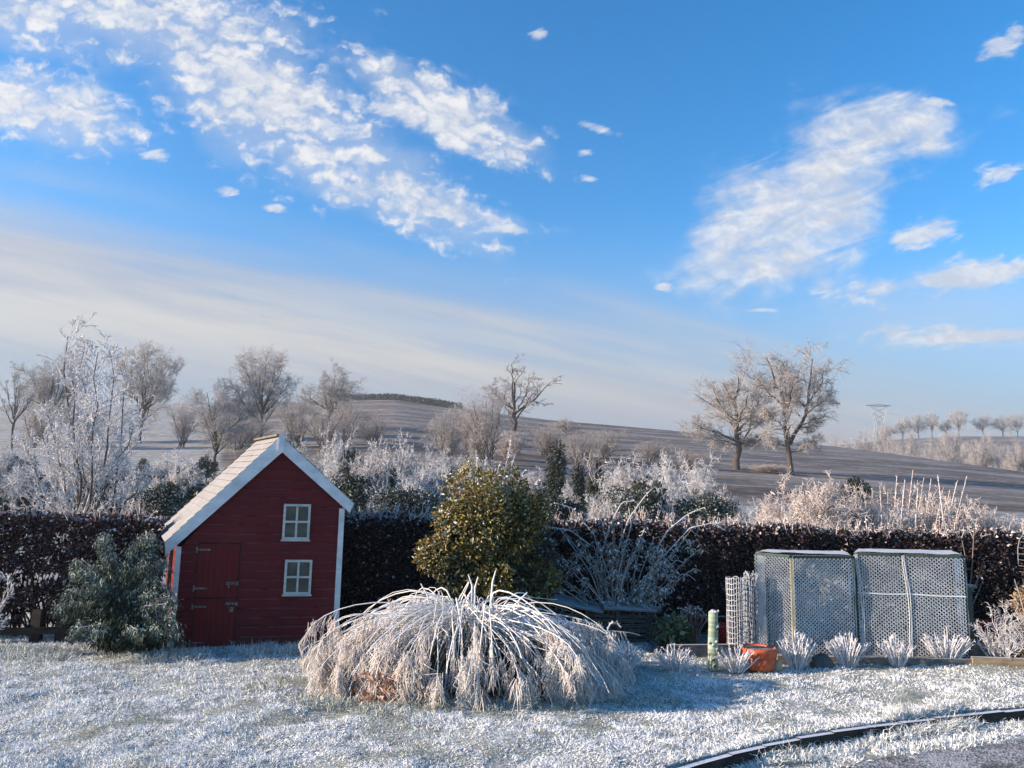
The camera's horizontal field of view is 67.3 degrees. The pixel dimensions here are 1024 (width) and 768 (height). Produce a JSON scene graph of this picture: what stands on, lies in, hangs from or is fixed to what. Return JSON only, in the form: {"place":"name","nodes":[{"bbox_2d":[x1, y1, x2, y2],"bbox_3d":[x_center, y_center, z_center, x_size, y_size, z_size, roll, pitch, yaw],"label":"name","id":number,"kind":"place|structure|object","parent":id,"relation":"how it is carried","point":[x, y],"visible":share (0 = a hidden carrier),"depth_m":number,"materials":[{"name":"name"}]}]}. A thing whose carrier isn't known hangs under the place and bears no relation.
{"place":"outdoors","nodes":[
{"label":"outdoors","id":0,"kind":"place"},
{"bbox_2d":[0,585,1023,767],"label":"lawn","id":1,"kind":"structure","parent":0,"point":[500,761],"depth_m":5.89,"materials":[{"name":"plant"}]},
{"bbox_2d":[0,570,21,629],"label":"frosted shrub","id":2,"kind":"object","parent":1,"relation":"on","point":[8,590],"visible":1,"depth_m":7.86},
{"bbox_2d":[0,609,88,642],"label":"rail fence","id":3,"kind":"object","parent":1,"relation":"on","point":[36,630],"visible":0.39,"depth_m":8.30,"materials":[{"name":"wood"}]},
{"bbox_2d":[1,311,161,592],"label":"garden tree","id":4,"kind":"object","parent":1,"relation":"on","point":[74,479],"visible":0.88,"depth_m":10.37,"materials":[{"name":"white plant"}]},
{"bbox_2d":[0,497,168,635],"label":"hedge","id":5,"kind":"object","parent":1,"relation":"on","point":[41,522],"visible":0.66,"depth_m":8.68,"materials":[{"name":"brown plant"}]},
{"bbox_2d":[47,529,187,658],"bbox_3d":[-3.976,2.126,7.827,1.652,1.319,1.114,1,-8,0],"label":"conifer shrub","id":6,"kind":"object","parent":1,"relation":"on","point":[122,610],"visible":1,"depth_m":7.68,"materials":[{"name":"plant"}]},
{"bbox_2d":[158,433,353,647],"bbox_3d":[-3.125,1.771,9.166,2.368,2.345,1.721,3,-9,-13],"label":"playhouse","id":7,"kind":"object","parent":1,"relation":"on","point":[252,535],"visible":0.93,"depth_m":8.44,"materials":[{"name":"red wood"}]},
{"bbox_2d":[188,598,237,646],"bbox_3d":[-3.183,2.543,8.202,0.470,0.494,0.051,3,-9,-13],"label":"door","id":8,"kind":"structure","parent":7,"relation":"in","point":[214,618],"depth_m":8.21,"materials":[{"name":"wood"}]},
{"bbox_2d":[193,544,239,596],"bbox_3d":[-3.177,2.010,8.280,0.460,0.559,0.051,3,-9,-13],"label":"door","id":9,"kind":"structure","parent":7,"relation":"in","point":[218,564],"depth_m":8.29,"materials":[{"name":"wood"}]},
{"bbox_2d":[281,504,310,540],"bbox_3d":[-2.391,1.538,8.536,0.315,0.406,0.044,3,-9,-13],"label":"window","id":10,"kind":"structure","parent":7,"relation":"in","point":[296,517],"depth_m":8.54,"materials":[{"name":"paint"}]},
{"bbox_2d":[282,560,312,595],"bbox_3d":[-2.356,2.132,8.460,0.314,0.388,0.044,3,-9,-13],"label":"window","id":11,"kind":"structure","parent":7,"relation":"in","point":[297,573],"depth_m":8.46,"materials":[{"name":"paint"}]},
{"bbox_2d":[298,570,639,711],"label":"weeping grass","id":12,"kind":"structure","parent":1,"relation":"on","point":[431,652],"depth_m":6.45,"materials":[{"name":"white plant"}]},
{"bbox_2d":[412,440,563,625],"bbox_3d":[-0.254,1.817,8.760,1.716,2.356,1.463,1,-8,0],"label":"holly bush","id":13,"kind":"object","parent":1,"relation":"on","point":[489,527],"visible":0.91,"depth_m":8.42,"materials":[{"name":"green plant"}]},
{"bbox_2d":[548,593,657,643],"bbox_3d":[1.051,2.813,9.252,1.260,0.543,0.780,1,-8,0],"label":"compost box","id":14,"kind":"object","parent":1,"relation":"on","point":[566,601],"visible":0.5,"depth_m":8.95,"materials":[{"name":"wood"}]},
{"bbox_2d":[608,641,646,671],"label":"frosted tuft","id":15,"kind":"object","parent":1,"relation":"on","point":[636,657],"visible":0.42,"depth_m":7.46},
{"bbox_2d":[545,486,725,638],"bbox_3d":[1.394,2.147,9.252,2.423,1.830,0.717,1,-8,0],"label":"buddleia shrub","id":16,"kind":"object","parent":1,"relation":"on","point":[618,576],"visible":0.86,"depth_m":9.17,"materials":[{"name":"grey plant"}]},
{"bbox_2d":[652,643,697,672],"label":"frosted tuft","id":17,"kind":"object","parent":1,"relation":"on","point":[677,665],"visible":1,"depth_m":7.53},
{"bbox_2d":[339,502,1023,638],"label":"hedge","id":18,"kind":"object","parent":1,"relation":"on","point":[391,567],"visible":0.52,"depth_m":9.63,"materials":[{"name":"brown plant"}]},
{"bbox_2d":[667,644,738,657],"bbox_3d":[2.121,2.881,8.221,0.955,0.190,0.045,3,-9,-9],"label":"bed edge","id":19,"kind":"object","parent":1,"relation":"on","point":[699,650],"visible":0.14,"depth_m":8.19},
{"bbox_2d":[708,609,718,669],"bbox_3d":[2.019,2.556,7.707,0.127,0.580,0.120,1,-8,0],"label":"garden post","id":20,"kind":"object","parent":1,"relation":"on","point":[713,625],"visible":1,"depth_m":7.68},
{"bbox_2d":[716,643,758,672],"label":"frosted tuft","id":21,"kind":"object","parent":1,"relation":"on","point":[741,666],"visible":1,"depth_m":7.59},
{"bbox_2d":[739,643,776,671],"bbox_3d":[2.476,2.752,7.732,0.360,0.210,0.360,1,-8,0],"label":"plant pot","id":22,"kind":"object","parent":1,"relation":"on","point":[767,656],"visible":0.85,"depth_m":7.59,"materials":[{"name":"ceramic"}]},
{"bbox_2d":[734,490,798,535],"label":"frosted bush","id":23,"kind":"object","parent":1,"relation":"on","point":[765,510],"visible":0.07,"depth_m":11.71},
{"bbox_2d":[776,629,817,669],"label":"frosted tuft","id":24,"kind":"object","parent":1,"relation":"on","point":[802,654],"visible":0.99,"depth_m":7.79,"materials":[{"name":"plant"}]},
{"bbox_2d":[756,467,873,529],"bbox_3d":[4.568,2.345,11.286,1.785,2.292,2.005,1,-8,0],"label":"frosted bush","id":25,"kind":"object","parent":1,"relation":"on","point":[826,512],"visible":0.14,"depth_m":11.18,"materials":[{"name":"plant"}]},
{"bbox_2d":[650,632,1020,658],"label":"garden soil","id":26,"kind":"structure","parent":1,"relation":"on","point":[703,638],"depth_m":8.75,"materials":[{"name":"soil"}]},
{"bbox_2d":[646,610,696,647],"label":"leafy plant","id":27,"kind":"object","parent":26,"relation":"on","point":[674,627],"visible":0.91,"depth_m":8.54,"materials":[{"name":"green plant"}]},
{"bbox_2d":[677,603,707,643],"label":"dead perennial","id":28,"kind":"object","parent":26,"relation":"on","point":[691,621],"visible":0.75,"depth_m":8.68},
{"bbox_2d":[726,576,745,657],"bbox_3d":[2.437,2.531,8.378,0.203,0.843,0.198,1,-8,0],"label":"wire roll","id":29,"kind":"object","parent":26,"relation":"on","point":[741,590],"visible":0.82,"depth_m":8.34,"materials":[{"name":"metal"}]},
{"bbox_2d":[744,571,760,643],"bbox_3d":[2.631,2.515,8.452,0.178,0.906,0.158,1,-8,0],"label":"wire roll","id":30,"kind":"object","parent":26,"relation":"on","point":[748,613],"visible":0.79,"depth_m":8.43,"materials":[{"name":"metal"}]},
{"bbox_2d":[754,549,856,654],"bbox_3d":[3.374,2.485,8.703,1.242,1.146,0.878,1,-8,0],"label":"netting cage","id":31,"kind":"object","parent":26,"relation":"on","point":[764,593],"visible":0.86,"depth_m":8.43,"materials":[{"name":"plastic"}]},
{"bbox_2d":[767,564,852,649],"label":"caged plant","id":32,"kind":"object","parent":26,"relation":"on","point":[827,615],"visible":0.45,"depth_m":8.83,"materials":[{"name":"grey plant"}]},
{"bbox_2d":[846,566,959,651],"bbox_3d":[4.630,2.640,8.852,1.689,1.048,0.967,1,-8,0],"label":"caged plant","id":33,"kind":"object","parent":26,"relation":"on","point":[896,625],"visible":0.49,"depth_m":8.71,"materials":[{"name":"grey plant"}]},
{"bbox_2d":[853,549,970,658],"bbox_3d":[4.504,2.493,8.712,1.465,1.181,0.854,1,-8,0],"label":"netting cage","id":34,"kind":"object","parent":26,"relation":"on","point":[956,565],"visible":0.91,"depth_m":8.43,"materials":[{"name":"plastic"}]},
{"bbox_2d":[920,625,974,658],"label":"frosted tuft","id":35,"kind":"object","parent":26,"relation":"on","point":[954,652],"visible":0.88,"depth_m":8.13,"materials":[{"name":"plant"}]},
{"bbox_2d":[963,600,1023,658],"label":"frosted shrub","id":36,"kind":"object","parent":26,"relation":"on","point":[1008,647],"visible":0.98,"depth_m":8.18,"materials":[{"name":"plant"}]},
{"bbox_2d":[1004,579,1023,657],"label":"tan shrub","id":37,"kind":"object","parent":26,"relation":"on","point":[1020,596],"visible":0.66,"depth_m":8.24,"materials":[{"name":"beige plant"}]},
{"bbox_2d":[824,630,871,667],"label":"frosted tuft","id":38,"kind":"object","parent":1,"relation":"on","point":[849,659],"visible":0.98,"depth_m":7.89,"materials":[{"name":"plant"}]},
{"bbox_2d":[776,655,971,665],"bbox_3d":[3.791,2.925,8.053,2.031,0.125,0.045,1,-8,0],"label":"bed edge","id":39,"kind":"object","parent":1,"relation":"on","point":[912,661],"visible":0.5,"depth_m":8.04,"materials":[{"name":"wood"}]},
{"bbox_2d":[836,484,912,540],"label":"frosted bush","id":40,"kind":"object","parent":1,"relation":"on","point":[871,513],"visible":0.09,"depth_m":11.47,"materials":[{"name":"plant"}]},
{"bbox_2d":[877,633,916,666],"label":"frosted tuft","id":41,"kind":"object","parent":1,"relation":"on","point":[893,660],"visible":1,"depth_m":8.00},
{"bbox_2d":[863,471,966,529],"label":"whip shrub","id":42,"kind":"object","parent":1,"relation":"on","point":[942,516],"visible":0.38,"depth_m":11.23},
{"bbox_2d":[886,480,980,530],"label":"frosted bush","id":43,"kind":"object","parent":1,"relation":"on","point":[932,516],"visible":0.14,"depth_m":11.62,"materials":[{"name":"plant"}]},
{"bbox_2d":[955,583,976,644],"bbox_3d":[5.042,2.640,8.501,0.145,0.830,0.180,1,-8,0],"label":"corner post","id":44,"kind":"object","parent":1,"relation":"on","point":[970,607],"visible":0.43,"depth_m":8.46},
{"bbox_2d":[924,496,1022,530],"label":"frosted bush","id":45,"kind":"object","parent":1,"relation":"on","point":[984,519],"visible":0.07,"depth_m":11.74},
{"bbox_2d":[970,656,1023,667],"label":"bed edge","id":46,"kind":"object","parent":1,"relation":"on","point":[999,661],"visible":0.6,"depth_m":8.00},
{"bbox_2d":[0,400,1023,591],"bbox_3d":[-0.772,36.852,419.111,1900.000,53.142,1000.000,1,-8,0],"label":"ground","id":47,"kind":"structure","parent":0,"point":[1002,490],"depth_m":129.05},
{"bbox_2d":[0,360,36,449],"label":"bare tree","id":48,"kind":"object","parent":47,"relation":"on","point":[15,417],"visible":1,"depth_m":110.31,"materials":[{"name":"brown plant"}]},
{"bbox_2d":[0,441,38,483],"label":"frosted bush","id":49,"kind":"object","parent":47,"relation":"on","point":[6,464],"visible":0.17,"depth_m":41.47,"materials":[{"name":"white plant"}]},
{"bbox_2d":[0,458,74,534],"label":"frosted bush","id":50,"kind":"object","parent":47,"relation":"on","point":[8,495],"visible":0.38,"depth_m":29.04,"materials":[{"name":"white plant"}]},
{"bbox_2d":[12,401,65,447],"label":"bare tree","id":51,"kind":"object","parent":47,"relation":"on","point":[34,424],"visible":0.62,"depth_m":114.06,"materials":[{"name":"grey plant"}]},
{"bbox_2d":[12,341,90,442],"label":"bare tree","id":52,"kind":"object","parent":47,"relation":"on","point":[45,391],"visible":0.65,"depth_m":128.51,"materials":[{"name":"grey plant"}]},
{"bbox_2d":[32,450,140,508],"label":"frosted bush","id":53,"kind":"object","parent":47,"relation":"on","point":[110,488],"visible":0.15,"depth_m":38.84,"materials":[{"name":"white plant"}]},
{"bbox_2d":[97,339,186,443],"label":"bare tree","id":54,"kind":"object","parent":47,"relation":"on","point":[149,379],"visible":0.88,"depth_m":124.79,"materials":[{"name":"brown plant"}]},
{"bbox_2d":[105,447,206,504],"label":"frosted bush","id":55,"kind":"object","parent":47,"relation":"on","point":[165,470],"visible":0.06,"depth_m":37.42,"materials":[{"name":"white plant"}]},
{"bbox_2d":[129,480,188,580],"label":"evergreen bush","id":56,"kind":"object","parent":47,"relation":"on","point":[166,499],"visible":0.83,"depth_m":15.54,"materials":[{"name":"green plant"}]},
{"bbox_2d":[121,451,208,555],"bbox_3d":[-8.909,3.427,20.920,2.804,3.220,3.160,-2,-9,23],"label":"frosted bush","id":57,"kind":"object","parent":47,"relation":"on","point":[192,488],"visible":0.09,"depth_m":20.47,"materials":[{"name":"white plant"}]},
{"bbox_2d":[162,397,213,447],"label":"bare tree","id":58,"kind":"object","parent":47,"relation":"on","point":[183,430],"visible":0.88,"depth_m":115.08,"materials":[{"name":"grey plant"}]},
{"bbox_2d":[196,449,219,482],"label":"ivy clad tree","id":59,"kind":"object","parent":47,"relation":"on","point":[203,463],"visible":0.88,"depth_m":59.62,"materials":[{"name":"green plant"}]},
{"bbox_2d":[178,378,261,468],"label":"bare tree","id":60,"kind":"object","parent":47,"relation":"on","point":[218,428],"visible":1,"depth_m":73.66,"materials":[{"name":"grey plant"}]},
{"bbox_2d":[200,380,270,440],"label":"bare tree","id":61,"kind":"object","parent":47,"relation":"on","point":[248,406],"visible":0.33,"depth_m":131.30,"materials":[{"name":"grey plant"}]},
{"bbox_2d":[226,408,285,449],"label":"bare tree","id":62,"kind":"object","parent":47,"relation":"on","point":[249,437],"visible":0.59,"depth_m":107.73,"materials":[{"name":"grey plant"}]},
{"bbox_2d":[214,343,302,436],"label":"bare tree","id":63,"kind":"object","parent":47,"relation":"on","point":[253,392],"visible":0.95,"depth_m":127.98,"materials":[{"name":"grey plant"}]},
{"bbox_2d":[272,394,331,446],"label":"bare tree","id":64,"kind":"object","parent":47,"relation":"on","point":[290,419],"visible":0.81,"depth_m":110.87,"materials":[{"name":"grey plant"}]},
{"bbox_2d":[284,405,355,449],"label":"bare tree","id":65,"kind":"object","parent":47,"relation":"on","point":[324,426],"visible":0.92,"depth_m":104.14,"materials":[{"name":"grey plant"}]},
{"bbox_2d":[289,358,368,432],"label":"bare tree","id":66,"kind":"object","parent":47,"relation":"on","point":[332,391],"visible":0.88,"depth_m":150.01,"materials":[{"name":"grey plant"}]},
{"bbox_2d":[318,422,365,481],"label":"frosted bush","id":67,"kind":"object","parent":47,"relation":"on","point":[343,459],"visible":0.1,"depth_m":23.82,"materials":[{"name":"white plant"}]},
{"bbox_2d":[329,470,378,514],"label":"evergreen bush","id":68,"kind":"object","parent":47,"relation":"on","point":[346,484],"visible":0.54,"depth_m":16.71,"materials":[{"name":"green plant"}]},
{"bbox_2d":[329,395,383,442],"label":"bare tree","id":69,"kind":"object","parent":47,"relation":"on","point":[357,413],"visible":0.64,"depth_m":117.82,"materials":[{"name":"grey plant"}]},
{"bbox_2d":[329,443,402,527],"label":"frosted bush","id":70,"kind":"object","parent":47,"relation":"on","point":[372,472],"visible":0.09,"depth_m":20.77,"materials":[{"name":"white plant"}]},
{"bbox_2d":[345,414,395,445],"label":"bare tree","id":71,"kind":"object","parent":47,"relation":"on","point":[368,433],"visible":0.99,"depth_m":109.94,"materials":[{"name":"grey plant"}]},
{"bbox_2d":[344,392,462,409],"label":"hedgerow","id":72,"kind":"object","parent":47,"relation":"on","point":[417,399],"visible":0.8,"depth_m":292.80,"materials":[{"name":"green plant"}]},
{"bbox_2d":[349,429,460,511],"bbox_3d":[-3.339,3.372,22.646,3.461,4.273,3.762,5,-9,-25],"label":"frosted bush","id":73,"kind":"object","parent":47,"relation":"on","point":[393,463],"visible":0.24,"depth_m":22.61,"materials":[{"name":"white plant"}]},
{"bbox_2d":[371,485,441,515],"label":"evergreen bush","id":74,"kind":"object","parent":47,"relation":"on","point":[395,497],"visible":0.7,"depth_m":15.54,"materials":[{"name":"green plant"}]},
{"bbox_2d":[414,452,457,514],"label":"frosted bush","id":75,"kind":"object","parent":47,"relation":"on","point":[433,480],"visible":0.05,"depth_m":24.72,"materials":[{"name":"white plant"}]},
{"bbox_2d":[413,442,469,498],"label":"frosted bush","id":76,"kind":"object","parent":47,"relation":"on","point":[444,467],"visible":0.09,"depth_m":35.72,"materials":[{"name":"white plant"}]},
{"bbox_2d":[416,405,469,464],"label":"bare tree","id":77,"kind":"object","parent":47,"relation":"on","point":[450,440],"visible":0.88,"depth_m":84.00,"materials":[{"name":"grey plant"}]},
{"bbox_2d":[445,382,519,468],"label":"bare tree","id":78,"kind":"object","parent":47,"relation":"on","point":[484,434],"visible":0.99,"depth_m":80.01,"materials":[{"name":"grey plant"}]},
{"bbox_2d":[490,427,531,459],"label":"scrub bush","id":79,"kind":"object","parent":47,"relation":"on","point":[516,444],"visible":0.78,"depth_m":98.98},
{"bbox_2d":[480,353,562,434],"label":"bare tree","id":80,"kind":"object","parent":47,"relation":"on","point":[529,400],"visible":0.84,"depth_m":140.21,"materials":[{"name":"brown plant"}]},
{"bbox_2d":[506,465,573,501],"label":"frosted bush","id":81,"kind":"object","parent":47,"relation":"on","point":[541,486],"visible":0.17,"depth_m":39.26,"materials":[{"name":"white plant"}]},
{"bbox_2d":[518,422,578,455],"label":"bare tree","id":82,"kind":"object","parent":47,"relation":"on","point":[546,441],"visible":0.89,"depth_m":116.68,"materials":[{"name":"grey plant"}]},
{"bbox_2d":[544,439,567,499],"bbox_3d":[1.820,4.600,32.689,0.926,4.515,1.212,4,-9,-21],"label":"ivy clad tree","id":83,"kind":"object","parent":47,"relation":"on","point":[555,479],"visible":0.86,"depth_m":32.62,"materials":[{"name":"green plant"}]},
{"bbox_2d":[540,494,586,519],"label":"evergreen bush","id":84,"kind":"object","parent":47,"relation":"on","point":[565,511],"visible":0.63,"depth_m":16.73,"materials":[{"name":"green plant"}]},
{"bbox_2d":[561,443,595,514],"bbox_3d":[2.875,4.769,33.649,1.750,4.403,1.090,1,-8,0],"label":"ivy clad tree","id":85,"kind":"object","parent":47,"relation":"on","point":[578,481],"visible":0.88,"depth_m":33.70,"materials":[{"name":"green plant"}]},
{"bbox_2d":[553,430,605,462],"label":"bare tree","id":86,"kind":"object","parent":47,"relation":"on","point":[572,448],"visible":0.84,"depth_m":104.67,"materials":[{"name":"grey plant"}]},
{"bbox_2d":[580,442,617,515],"bbox_3d":[3.591,4.558,31.734,1.594,4.490,1.142,1,-8,0],"label":"ivy clad tree","id":87,"kind":"object","parent":47,"relation":"on","point":[594,489],"visible":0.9,"depth_m":31.78,"materials":[{"name":"green plant"}]},
{"bbox_2d":[573,482,627,531],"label":"frosted bush","id":88,"kind":"object","parent":47,"relation":"on","point":[599,509],"visible":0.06,"depth_m":17.67,"materials":[{"name":"white plant"}]},
{"bbox_2d":[576,427,628,461],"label":"bare tree","id":89,"kind":"object","parent":47,"relation":"on","point":[608,439],"visible":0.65,"depth_m":111.76,"materials":[{"name":"grey plant"}]},
{"bbox_2d":[604,484,667,519],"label":"evergreen bush","id":90,"kind":"object","parent":47,"relation":"on","point":[649,501],"visible":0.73,"depth_m":15.73,"materials":[{"name":"green plant"}]},
{"bbox_2d":[594,449,696,532],"bbox_3d":[3.658,3.506,20.707,2.921,3.597,3.247,-5,-11,37],"label":"frosted bush","id":91,"kind":"object","parent":47,"relation":"on","point":[637,483],"visible":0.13,"depth_m":20.57,"materials":[{"name":"white plant"}]},
{"bbox_2d":[626,438,679,460],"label":"bare tree","id":92,"kind":"object","parent":47,"relation":"on","point":[646,451],"visible":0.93,"depth_m":121.66,"materials":[{"name":"grey plant"}]},
{"bbox_2d":[651,450,688,503],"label":"frosted bush","id":93,"kind":"object","parent":47,"relation":"on","point":[669,471],"visible":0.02,"depth_m":25.75,"materials":[{"name":"white plant"}]},
{"bbox_2d":[666,449,738,533],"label":"frosted bush","id":94,"kind":"object","parent":47,"relation":"on","point":[697,486],"visible":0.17,"depth_m":23.69,"materials":[{"name":"white plant"}]},
{"bbox_2d":[672,492,739,523],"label":"evergreen bush","id":95,"kind":"object","parent":47,"relation":"on","point":[711,508],"visible":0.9,"depth_m":15.63,"materials":[{"name":"green plant"}]},
{"bbox_2d":[676,338,783,469],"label":"bare tree","id":96,"kind":"object","parent":47,"relation":"on","point":[734,422],"visible":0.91,"depth_m":112.13,"materials":[{"name":"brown plant"}]},
{"bbox_2d":[714,485,763,536],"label":"frosted bush","id":97,"kind":"object","parent":47,"relation":"on","point":[736,514],"visible":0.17,"depth_m":19.59,"materials":[{"name":"white plant"}]},
{"bbox_2d":[724,337,853,474],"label":"bare tree","id":98,"kind":"object","parent":47,"relation":"on","point":[786,399],"visible":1,"depth_m":106.11,"materials":[{"name":"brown plant"}]},
{"bbox_2d":[678,708,1023,767],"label":"kerb","id":99,"kind":"structure","parent":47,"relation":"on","point":[736,757],"depth_m":5.61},
{"bbox_2d":[841,475,871,513],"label":"evergreen bush","id":100,"kind":"object","parent":47,"relation":"on","point":[855,479],"visible":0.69,"depth_m":29.55,"materials":[{"name":"green plant"}]},
{"bbox_2d":[869,426,893,453],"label":"bare tree","id":101,"kind":"object","parent":47,"relation":"on","point":[882,448],"visible":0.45,"depth_m":319.30,"materials":[{"name":"grey plant"}]},
{"bbox_2d":[933,429,968,463],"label":"bush","id":102,"kind":"object","parent":47,"relation":"on","point":[953,455],"visible":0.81,"depth_m":264.05,"materials":[{"name":"grey plant"}]},
{"bbox_2d":[960,429,998,467],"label":"bush","id":103,"kind":"object","parent":47,"relation":"on","point":[975,455],"visible":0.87,"depth_m":244.50,"materials":[{"name":"white plant"}]},
{"bbox_2d":[1000,437,1023,471],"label":"bush","id":104,"kind":"object","parent":47,"relation":"on","point":[1016,463],"visible":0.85,"depth_m":233.33,"materials":[{"name":"white plant"}]},
{"bbox_2d":[0,0,1023,445],"label":"sky","id":105,"kind":"structure","parent":0,"point":[418,197],"materials":[{"name":"blue"}]},
{"bbox_2d":[809,653,833,668],"bbox_3d":[3.177,2.833,7.883,0.240,0.151,0.189,1,-8,0],"label":"stone","id":106,"kind":"object","parent":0,"point":[822,660],"visible":1,"depth_m":7.83,"materials":[{"name":"stone"}]},
{"bbox_2d":[840,740,1023,767],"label":"driveway","id":107,"kind":"structure","parent":0,"point":[1007,755],"depth_m":5.29,"materials":[{"name":"gravel"}]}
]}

